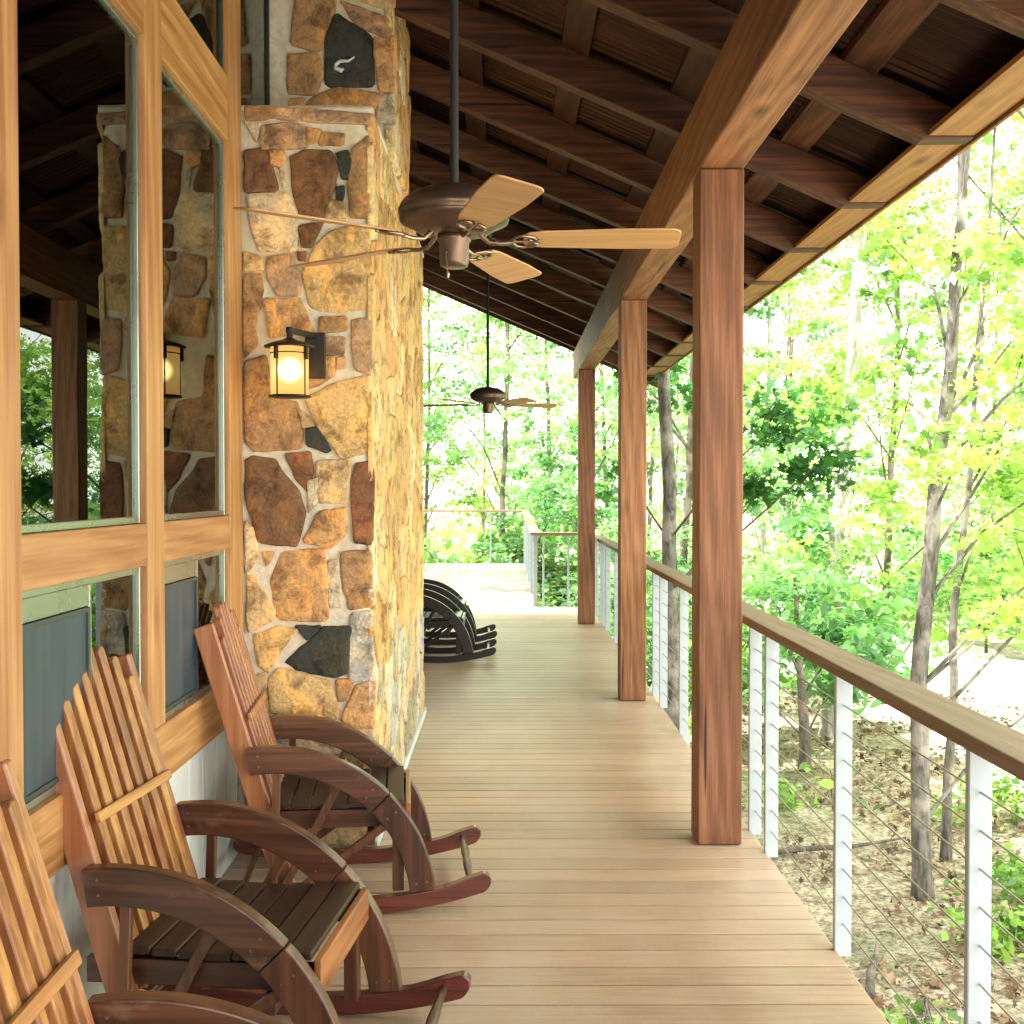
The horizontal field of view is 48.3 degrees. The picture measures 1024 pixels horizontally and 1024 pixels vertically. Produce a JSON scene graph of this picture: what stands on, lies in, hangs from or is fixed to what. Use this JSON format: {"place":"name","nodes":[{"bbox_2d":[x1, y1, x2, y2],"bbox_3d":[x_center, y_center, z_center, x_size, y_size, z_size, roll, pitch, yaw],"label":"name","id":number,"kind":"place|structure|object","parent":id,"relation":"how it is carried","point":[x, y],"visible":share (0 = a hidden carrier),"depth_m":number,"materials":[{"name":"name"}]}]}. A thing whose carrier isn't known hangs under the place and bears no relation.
{"place":"outdoors","nodes":[
{"label":"outdoors","id":0,"kind":"place"},
{"bbox_2d":[422,109,1023,503],"label":"sky","id":1,"kind":"structure","parent":0,"point":[751,327],"materials":[{"name":"white"}]},
{"bbox_2d":[423,501,1023,1023],"bbox_3d":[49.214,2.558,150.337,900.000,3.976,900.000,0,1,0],"label":"ground","id":2,"kind":"structure","parent":0,"point":[893,941],"depth_m":11.29,"materials":[{"name":"brown soil"}]},
{"bbox_2d":[424,532,439,559],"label":"shrub","id":3,"kind":"object","parent":2,"relation":"on","point":[426,541],"depth_m":28.34,"materials":[{"name":"green plant"}]},
{"bbox_2d":[424,550,446,562],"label":"shrub","id":4,"kind":"object","parent":2,"relation":"on","point":[431,556],"depth_m":25.71,"materials":[{"name":"green plant"}]},
{"bbox_2d":[423,292,450,441],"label":"broadleaf tree","id":5,"kind":"object","parent":2,"relation":"on","point":[433,427],"depth_m":28.50,"materials":[{"name":"green plant"}]},
{"bbox_2d":[422,310,466,558],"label":"broadleaf tree","id":6,"kind":"object","parent":2,"relation":"on","point":[426,371],"visible":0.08,"depth_m":39.77,"materials":[{"name":"green plant"}]},
{"bbox_2d":[422,289,510,562],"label":"broadleaf tree","id":7,"kind":"object","parent":2,"relation":"on","point":[427,460],"visible":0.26,"depth_m":30.02,"materials":[{"name":"green plant"}]},
{"bbox_2d":[425,312,576,560],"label":"broadleaf tree","id":8,"kind":"object","parent":2,"relation":"on","point":[479,349],"visible":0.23,"depth_m":37.76,"materials":[{"name":"green plant"}]},
{"bbox_2d":[454,549,556,606],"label":"shrub","id":9,"kind":"object","parent":2,"relation":"on","point":[470,556],"visible":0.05,"depth_m":23.70,"materials":[{"name":"green plant"}]},
{"bbox_2d":[462,541,552,606],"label":"shrub","id":10,"kind":"object","parent":2,"relation":"on","point":[483,548],"visible":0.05,"depth_m":24.50,"materials":[{"name":"green plant"}]},
{"bbox_2d":[422,308,615,606],"bbox_3d":[-0.056,-4.505,28.075,5.907,16.297,6.819,-1,1,-37],"label":"broadleaf tree","id":11,"kind":"object","parent":2,"relation":"on","point":[506,365],"visible":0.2,"depth_m":27.18,"materials":[{"name":"green plant"}]},
{"bbox_2d":[473,527,572,606],"bbox_3d":[0.083,1.967,27.018,2.701,3.190,3.437,0,1,17],"label":"shrub","id":12,"kind":"object","parent":2,"relation":"on","point":[480,536],"visible":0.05,"depth_m":27.31,"materials":[{"name":"green plant"}]},
{"bbox_2d":[442,301,617,569],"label":"broadleaf tree","id":13,"kind":"object","parent":2,"relation":"on","point":[516,473],"visible":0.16,"depth_m":32.31,"materials":[{"name":"green plant"}]},
{"bbox_2d":[488,512,577,605],"bbox_3d":[0.146,1.768,27.827,3.843,3.567,3.020,0,1,-23],"label":"shrub","id":14,"kind":"object","parent":2,"relation":"on","point":[560,569],"visible":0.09,"depth_m":28.01,"materials":[{"name":"green plant"}]},
{"bbox_2d":[516,540,553,591],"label":"shrub","id":15,"kind":"object","parent":2,"relation":"on","point":[547,551],"visible":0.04,"depth_m":28.00,"materials":[{"name":"green plant"}]},
{"bbox_2d":[548,536,577,606],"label":"shrub","id":16,"kind":"object","parent":2,"relation":"on","point":[564,587],"visible":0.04,"depth_m":27.92,"materials":[{"name":"green plant"}]},
{"bbox_2d":[554,547,575,582],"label":"shrub","id":17,"kind":"object","parent":2,"relation":"on","point":[566,557],"depth_m":30.55,"materials":[{"name":"green plant"}]},
{"bbox_2d":[499,329,691,632],"bbox_3d":[1.659,-3.492,24.212,5.308,14.182,6.393,0,1,5],"label":"broadleaf tree","id":18,"kind":"object","parent":2,"relation":"on","point":[561,514],"visible":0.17,"depth_m":24.62,"materials":[{"name":"green plant"}]},
{"bbox_2d":[506,333,687,603],"bbox_3d":[2.329,-4.059,27.315,6.043,15.265,5.236,1,1,41],"label":"broadleaf tree","id":19,"kind":"object","parent":2,"relation":"on","point":[542,440],"visible":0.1,"depth_m":28.02,"materials":[{"name":"green plant"}]},
{"bbox_2d":[540,506,678,615],"bbox_3d":[2.375,1.678,26.968,3.243,3.660,4.253,1,1,38],"label":"shrub","id":20,"kind":"object","parent":2,"relation":"on","point":[553,541],"visible":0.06,"depth_m":27.22,"materials":[{"name":"green plant"}]},
{"bbox_2d":[599,574,650,644],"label":"shrub","id":21,"kind":"object","parent":2,"relation":"on","point":[613,612],"visible":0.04,"depth_m":24.39,"materials":[{"name":"green plant"}]},
{"bbox_2d":[596,358,689,561],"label":"broadleaf tree","id":22,"kind":"object","parent":2,"relation":"on","point":[650,485],"visible":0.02,"depth_m":35.83,"materials":[{"name":"green plant"}]},
{"bbox_2d":[596,354,691,557],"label":"broadleaf tree","id":23,"kind":"object","parent":2,"relation":"on","point":[676,459],"visible":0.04,"depth_m":44.96,"materials":[{"name":"green plant"}]},
{"bbox_2d":[610,555,748,702],"bbox_3d":[2.907,2.080,19.401,2.420,2.730,3.173,-1,1,-41],"label":"shrub","id":24,"kind":"object","parent":2,"relation":"on","point":[649,612],"visible":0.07,"depth_m":19.18,"materials":[{"name":"green plant"}]},
{"bbox_2d":[527,277,832,642],"bbox_3d":[2.857,-4.279,21.057,6.421,15.746,5.330,0,1,7],"label":"broadleaf tree","id":25,"kind":"object","parent":2,"relation":"on","point":[685,529],"visible":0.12,"depth_m":20.98,"materials":[{"name":"green plant"}]},
{"bbox_2d":[651,545,751,638],"bbox_3d":[4.124,2.086,25.166,3.273,2.816,2.496,-1,1,-26],"label":"shrub","id":26,"kind":"object","parent":2,"relation":"on","point":[690,568],"visible":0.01,"depth_m":24.68,"materials":[{"name":"green plant"}]},
{"bbox_2d":[426,358,1019,575],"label":"distant woods","id":27,"kind":"object","parent":2,"relation":"on","point":[443,533],"visible":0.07,"depth_m":58.78,"materials":[{"name":"green plant"}]},
{"bbox_2d":[646,579,809,734],"bbox_3d":[3.151,2.211,16.713,2.798,2.597,2.199,-1,1,-28],"label":"shrub","id":28,"kind":"object","parent":2,"relation":"on","point":[782,678],"visible":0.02,"depth_m":16.30,"materials":[{"name":"green plant"}]},
{"bbox_2d":[595,363,872,729],"bbox_3d":[2.897,-2.590,14.461,3.457,12.335,5.366,-1,1,-34],"label":"broadleaf tree","id":29,"kind":"object","parent":2,"relation":"on","point":[776,411],"visible":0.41,"depth_m":12.76,"materials":[{"name":"green plant"}]},
{"bbox_2d":[657,228,874,626],"bbox_3d":[5.291,-4.440,25.075,5.558,16.026,5.091,1,1,26],"label":"broadleaf tree","id":30,"kind":"object","parent":2,"relation":"on","point":[763,542],"visible":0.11,"depth_m":25.08,"materials":[{"name":"green plant"}]},
{"bbox_2d":[742,775,816,815],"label":"bush","id":31,"kind":"object","parent":2,"relation":"on","point":[789,794],"visible":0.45,"depth_m":12.61,"materials":[{"name":"green plant"}]},
{"bbox_2d":[743,235,854,621],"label":"broadleaf tree","id":32,"kind":"object","parent":2,"relation":"on","point":[808,511],"visible":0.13,"depth_m":28.88,"materials":[{"name":"green plant"}]},
{"bbox_2d":[744,256,874,586],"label":"broadleaf tree","id":33,"kind":"object","parent":2,"relation":"on","point":[782,342],"visible":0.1,"depth_m":47.28,"materials":[{"name":"green plant"}]},
{"bbox_2d":[742,563,877,771],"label":"sapling","id":34,"kind":"object","parent":2,"relation":"on","point":[832,582],"visible":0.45,"depth_m":15.02,"materials":[{"name":"green plant"}]},
{"bbox_2d":[743,252,891,608],"bbox_3d":[9.148,-2.675,36.262,5.706,13.048,5.891,0,1,-7],"label":"broadleaf tree","id":35,"kind":"object","parent":2,"relation":"on","point":[835,321],"visible":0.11,"depth_m":35.92,"materials":[{"name":"green plant"}]},
{"bbox_2d":[649,686,1023,1023],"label":"fallen leaves","id":36,"kind":"object","parent":2,"relation":"on","point":[881,1002],"depth_m":11.52,"materials":[{"name":"beige plant"}]},
{"bbox_2d":[865,941,878,998],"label":"fallen branch","id":37,"kind":"object","parent":36,"relation":"on","point":[870,982],"visible":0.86,"depth_m":8.19,"materials":[{"name":"wood"}]},
{"bbox_2d":[796,751,882,824],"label":"sapling","id":38,"kind":"object","parent":2,"relation":"on","point":[828,783],"visible":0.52,"depth_m":9.25,"materials":[{"name":"green plant"}]},
{"bbox_2d":[743,516,946,717],"bbox_3d":[4.866,1.772,17.017,3.042,3.433,3.990,1,1,28],"label":"shrub","id":39,"kind":"object","parent":2,"relation":"on","point":[871,626],"visible":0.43,"depth_m":16.50,"materials":[{"name":"green plant"}]},
{"bbox_2d":[743,183,971,737],"bbox_3d":[5.546,-3.080,17.331,3.696,13.210,5.400,0,1,18],"label":"broadleaf tree","id":40,"kind":"object","parent":2,"relation":"on","point":[883,492],"visible":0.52,"depth_m":16.92,"materials":[{"name":"green plant"}]},
{"bbox_2d":[742,596,1023,792],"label":"gravel drive","id":41,"kind":"structure","parent":2,"relation":"on","point":[1008,691],"depth_m":22.29,"materials":[{"name":"white gravel"}]},
{"bbox_2d":[787,165,1023,704],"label":"broadleaf tree","id":42,"kind":"object","parent":2,"relation":"on","point":[894,417],"visible":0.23,"depth_m":19.43,"materials":[{"name":"green plant"}]},
{"bbox_2d":[863,516,954,614],"bbox_3d":[12.094,1.911,33.721,4.216,3.627,3.214,-1,1,-38],"label":"tree foliage","id":43,"kind":"object","parent":2,"relation":"on","point":[896,556],"visible":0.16,"depth_m":33.79,"materials":[{"name":"green plant"}]},
{"bbox_2d":[807,146,1023,901],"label":"broadleaf tree","id":44,"kind":"object","parent":2,"relation":"on","point":[939,459],"visible":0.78,"depth_m":9.99,"materials":[{"name":"green plant"}]},
{"bbox_2d":[880,994,963,1023],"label":"bush","id":45,"kind":"object","parent":2,"relation":"on","point":[919,1009],"visible":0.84,"depth_m":7.28,"materials":[{"name":"green plant"}]},
{"bbox_2d":[855,109,1023,650],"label":"broadleaf tree","id":46,"kind":"object","parent":2,"relation":"on","point":[987,140],"visible":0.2,"depth_m":15.84,"materials":[{"name":"green plant"}]},
{"bbox_2d":[867,108,1023,640],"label":"broadleaf tree","id":47,"kind":"object","parent":2,"relation":"on","point":[920,491],"visible":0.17,"depth_m":27.17,"materials":[{"name":"green plant"}]},
{"bbox_2d":[883,187,1023,585],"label":"broadleaf tree","id":48,"kind":"object","parent":2,"relation":"on","point":[930,308],"visible":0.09,"depth_m":46.14,"materials":[{"name":"green plant"}]},
{"bbox_2d":[900,166,1023,586],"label":"broadleaf tree","id":49,"kind":"object","parent":2,"relation":"on","point":[976,504],"visible":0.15,"depth_m":34.88,"materials":[{"name":"green plant"}]},
{"bbox_2d":[908,852,1023,968],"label":"bush","id":50,"kind":"object","parent":2,"relation":"on","point":[1012,920],"visible":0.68,"depth_m":8.75,"materials":[{"name":"green plant"}]},
{"bbox_2d":[909,767,1023,829],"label":"bush","id":51,"kind":"object","parent":2,"relation":"on","point":[998,795],"visible":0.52,"depth_m":12.22,"materials":[{"name":"green plant"}]},
{"bbox_2d":[910,107,1023,861],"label":"broadleaf tree","id":52,"kind":"object","parent":2,"relation":"on","point":[952,611],"visible":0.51,"depth_m":11.30,"materials":[{"name":"green plant"}]},
{"bbox_2d":[913,517,1023,652],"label":"shrub","id":53,"kind":"object","parent":2,"relation":"on","point":[948,557],"visible":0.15,"depth_m":28.83,"materials":[{"name":"green plant"}]},
{"bbox_2d":[936,519,1023,643],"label":"shrub","id":54,"kind":"object","parent":2,"relation":"on","point":[1002,550],"visible":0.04,"depth_m":31.05,"materials":[{"name":"green plant"}]},
{"bbox_2d":[939,180,1023,599],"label":"broadleaf tree","id":55,"kind":"object","parent":2,"relation":"on","point":[981,568],"visible":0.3,"depth_m":20.98,"materials":[{"name":"green plant"}]},
{"bbox_2d":[961,842,1023,899],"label":"bush","id":56,"kind":"object","parent":2,"relation":"on","point":[1009,846],"visible":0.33,"depth_m":10.04,"materials":[{"name":"green plant"}]},
{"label":"deck framing","id":57,"kind":"structure","parent":0,"visible":0},
{"bbox_2d":[424,563,535,606],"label":"deck ramp","id":58,"kind":"structure","parent":57,"relation":"on","point":[491,584],"depth_m":19.19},
{"bbox_2d":[423,510,521,563],"bbox_3d":[-0.776,0.494,22.110,1.920,1.071,0.144,0,1,0],"label":"cable railing","id":59,"kind":"object","parent":58,"relation":"on","point":[459,518],"visible":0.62,"depth_m":22.08,"materials":[{"name":"brown wood"}]},
{"bbox_2d":[521,510,539,606],"bbox_3d":[0.292,0.658,19.143,0.144,1.285,5.950,0,1,-1],"label":"cable railing","id":60,"kind":"object","parent":58,"relation":"on","point":[531,529],"visible":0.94,"depth_m":17.66,"materials":[{"name":"white wood"}]},
{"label":"deck underlay","id":61,"kind":"structure","parent":57,"relation":"on","visible":0},
{"bbox_2d":[139,607,888,1023],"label":"deck floor","id":62,"kind":"structure","parent":61,"relation":"on","point":[549,763],"depth_m":4.88,"materials":[{"name":"brown wood"}]},
{"bbox_2d":[0,0,269,1000],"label":"lodge building","id":63,"kind":"structure","parent":62,"relation":"on","point":[120,354],"depth_m":3.60,"materials":[{"name":"brown wood"}]},
{"bbox_2d":[17,0,140,533],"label":"window","id":64,"kind":"structure","parent":63,"relation":"in","point":[79,237],"depth_m":3.25,"materials":[{"name":"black glass"}]},
{"bbox_2d":[22,567,141,810],"bbox_3d":[-1.235,0.467,3.283,0.048,0.558,0.978,0,1,0],"label":"window","id":65,"kind":"structure","parent":63,"relation":"in","point":[62,624],"depth_m":3.08,"materials":[{"name":"grey glass"}]},
{"bbox_2d":[161,64,225,520],"bbox_3d":[-1.245,-0.775,4.404,0.040,1.598,0.948,0,1,0],"label":"window","id":66,"kind":"structure","parent":63,"relation":"in","point":[192,150],"depth_m":4.43,"materials":[{"name":"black glass"}]},
{"bbox_2d":[164,549,225,718],"bbox_3d":[-1.241,0.445,4.428,0.048,0.558,0.948,0,1,0],"label":"window","id":67,"kind":"structure","parent":63,"relation":"in","point":[193,584],"depth_m":4.31,"materials":[{"name":"clear glass"}]},
{"bbox_2d":[176,0,222,68],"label":"window","id":68,"kind":"structure","parent":63,"relation":"in","point":[206,16],"depth_m":4.69,"materials":[{"name":"glass"}]},
{"bbox_2d":[240,0,269,104],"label":"window","id":69,"kind":"structure","parent":63,"relation":"in","point":[254,14],"depth_m":5.55,"materials":[{"name":"glass"}]},
{"bbox_2d":[394,0,1023,387],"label":"porch roof","id":70,"kind":"structure","parent":63,"relation":"attached to","point":[578,111],"depth_m":5.97,"materials":[{"name":"brown wood"}]},
{"bbox_2d":[233,0,680,283],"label":"ceiling fan","id":71,"kind":"object","parent":70,"relation":"hanging from","point":[454,217],"visible":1,"depth_m":3.33,"materials":[{"name":"brown wood"}]},
{"bbox_2d":[424,232,557,416],"bbox_3d":[-0.175,-1.733,10.380,1.240,1.748,1.290,0,1,-20],"label":"ceiling fan","id":72,"kind":"object","parent":70,"relation":"hanging from","point":[487,397],"visible":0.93,"depth_m":10.35,"materials":[{"name":"brown wood"}]},
{"bbox_2d":[573,0,866,378],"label":"porch beam","id":73,"kind":"structure","parent":70,"relation":"attached to","point":[772,56],"depth_m":4.74,"materials":[{"name":"brown wood"}]},
{"bbox_2d":[0,759,286,1023],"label":"rocking chair","id":74,"kind":"object","parent":62,"relation":"on","point":[40,964],"visible":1,"depth_m":2.11,"materials":[{"name":"brown wood"}]},
{"bbox_2d":[55,646,470,1023],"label":"rocking chair","id":75,"kind":"object","parent":62,"relation":"on","point":[158,914],"visible":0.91,"depth_m":3.20,"materials":[{"name":"orange wood"}]},
{"bbox_2d":[237,0,425,852],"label":"stone pillar","id":76,"kind":"structure","parent":62,"relation":"on","point":[333,553],"depth_m":5.16,"materials":[{"name":"brown stone"}]},
{"bbox_2d":[264,326,325,398],"bbox_3d":[-0.954,-0.648,4.976,0.235,0.305,0.306,0,1,0],"label":"wall lantern","id":77,"kind":"object","parent":76,"relation":"attached to","point":[296,365],"depth_m":4.88,"materials":[{"name":"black glass"}]},
{"bbox_2d":[194,601,490,913],"bbox_3d":[-0.683,0.961,4.735,1.148,1.195,0.670,0,1,-5],"label":"rocking chair","id":78,"kind":"object","parent":62,"relation":"on","point":[384,795],"visible":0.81,"depth_m":4.46,"materials":[{"name":"brown wood"}]},
{"bbox_2d":[423,589,496,662],"bbox_3d":[-0.728,0.836,11.214,1.148,1.195,0.670,0,1,0],"label":"rocking chair","id":79,"kind":"object","parent":62,"relation":"on","point":[447,613],"visible":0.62,"depth_m":10.90,"materials":[{"name":"black wood"}]},
{"bbox_2d":[423,578,496,644],"bbox_3d":[-0.744,0.812,12.464,1.148,1.195,0.670,0,1,-2],"label":"rocking chair","id":80,"kind":"object","parent":62,"relation":"on","point":[453,596],"visible":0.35,"depth_m":12.16,"materials":[{"name":"black wood"}]},
{"bbox_2d":[537,532,577,606],"bbox_3d":[0.701,0.823,16.163,0.690,1.071,0.144,0,1,0],"label":"cable railing","id":81,"kind":"object","parent":62,"relation":"on","point":[557,533],"visible":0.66,"depth_m":16.13,"materials":[{"name":"brown wood"}]},
{"bbox_2d":[577,370,594,623],"bbox_3d":[0.918,-0.186,14.104,0.204,3.121,0.200,0,1,0],"label":"porch post","id":82,"kind":"object","parent":62,"relation":"on","point":[586,511],"visible":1,"depth_m":14.01,"materials":[{"name":"brown wood"}]},
{"bbox_2d":[618,300,646,700],"bbox_3d":[0.945,-0.088,8.985,0.204,3.121,0.200,0,1,0],"label":"porch post","id":83,"kind":"object","parent":62,"relation":"on","point":[632,397],"visible":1,"depth_m":8.89,"materials":[{"name":"brown wood"}]},
{"bbox_2d":[691,169,743,843],"bbox_3d":[0.964,-0.018,5.366,0.204,3.121,0.200,0,1,0],"label":"porch post","id":84,"kind":"object","parent":62,"relation":"on","point":[717,479],"visible":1,"depth_m":5.27,"materials":[{"name":"brown wood"}]},
{"bbox_2d":[595,532,1023,1023],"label":"cable railing","id":85,"kind":"object","parent":62,"relation":"on","point":[985,742],"visible":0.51,"depth_m":4.07,"materials":[{"name":"white wood"}]}
]}

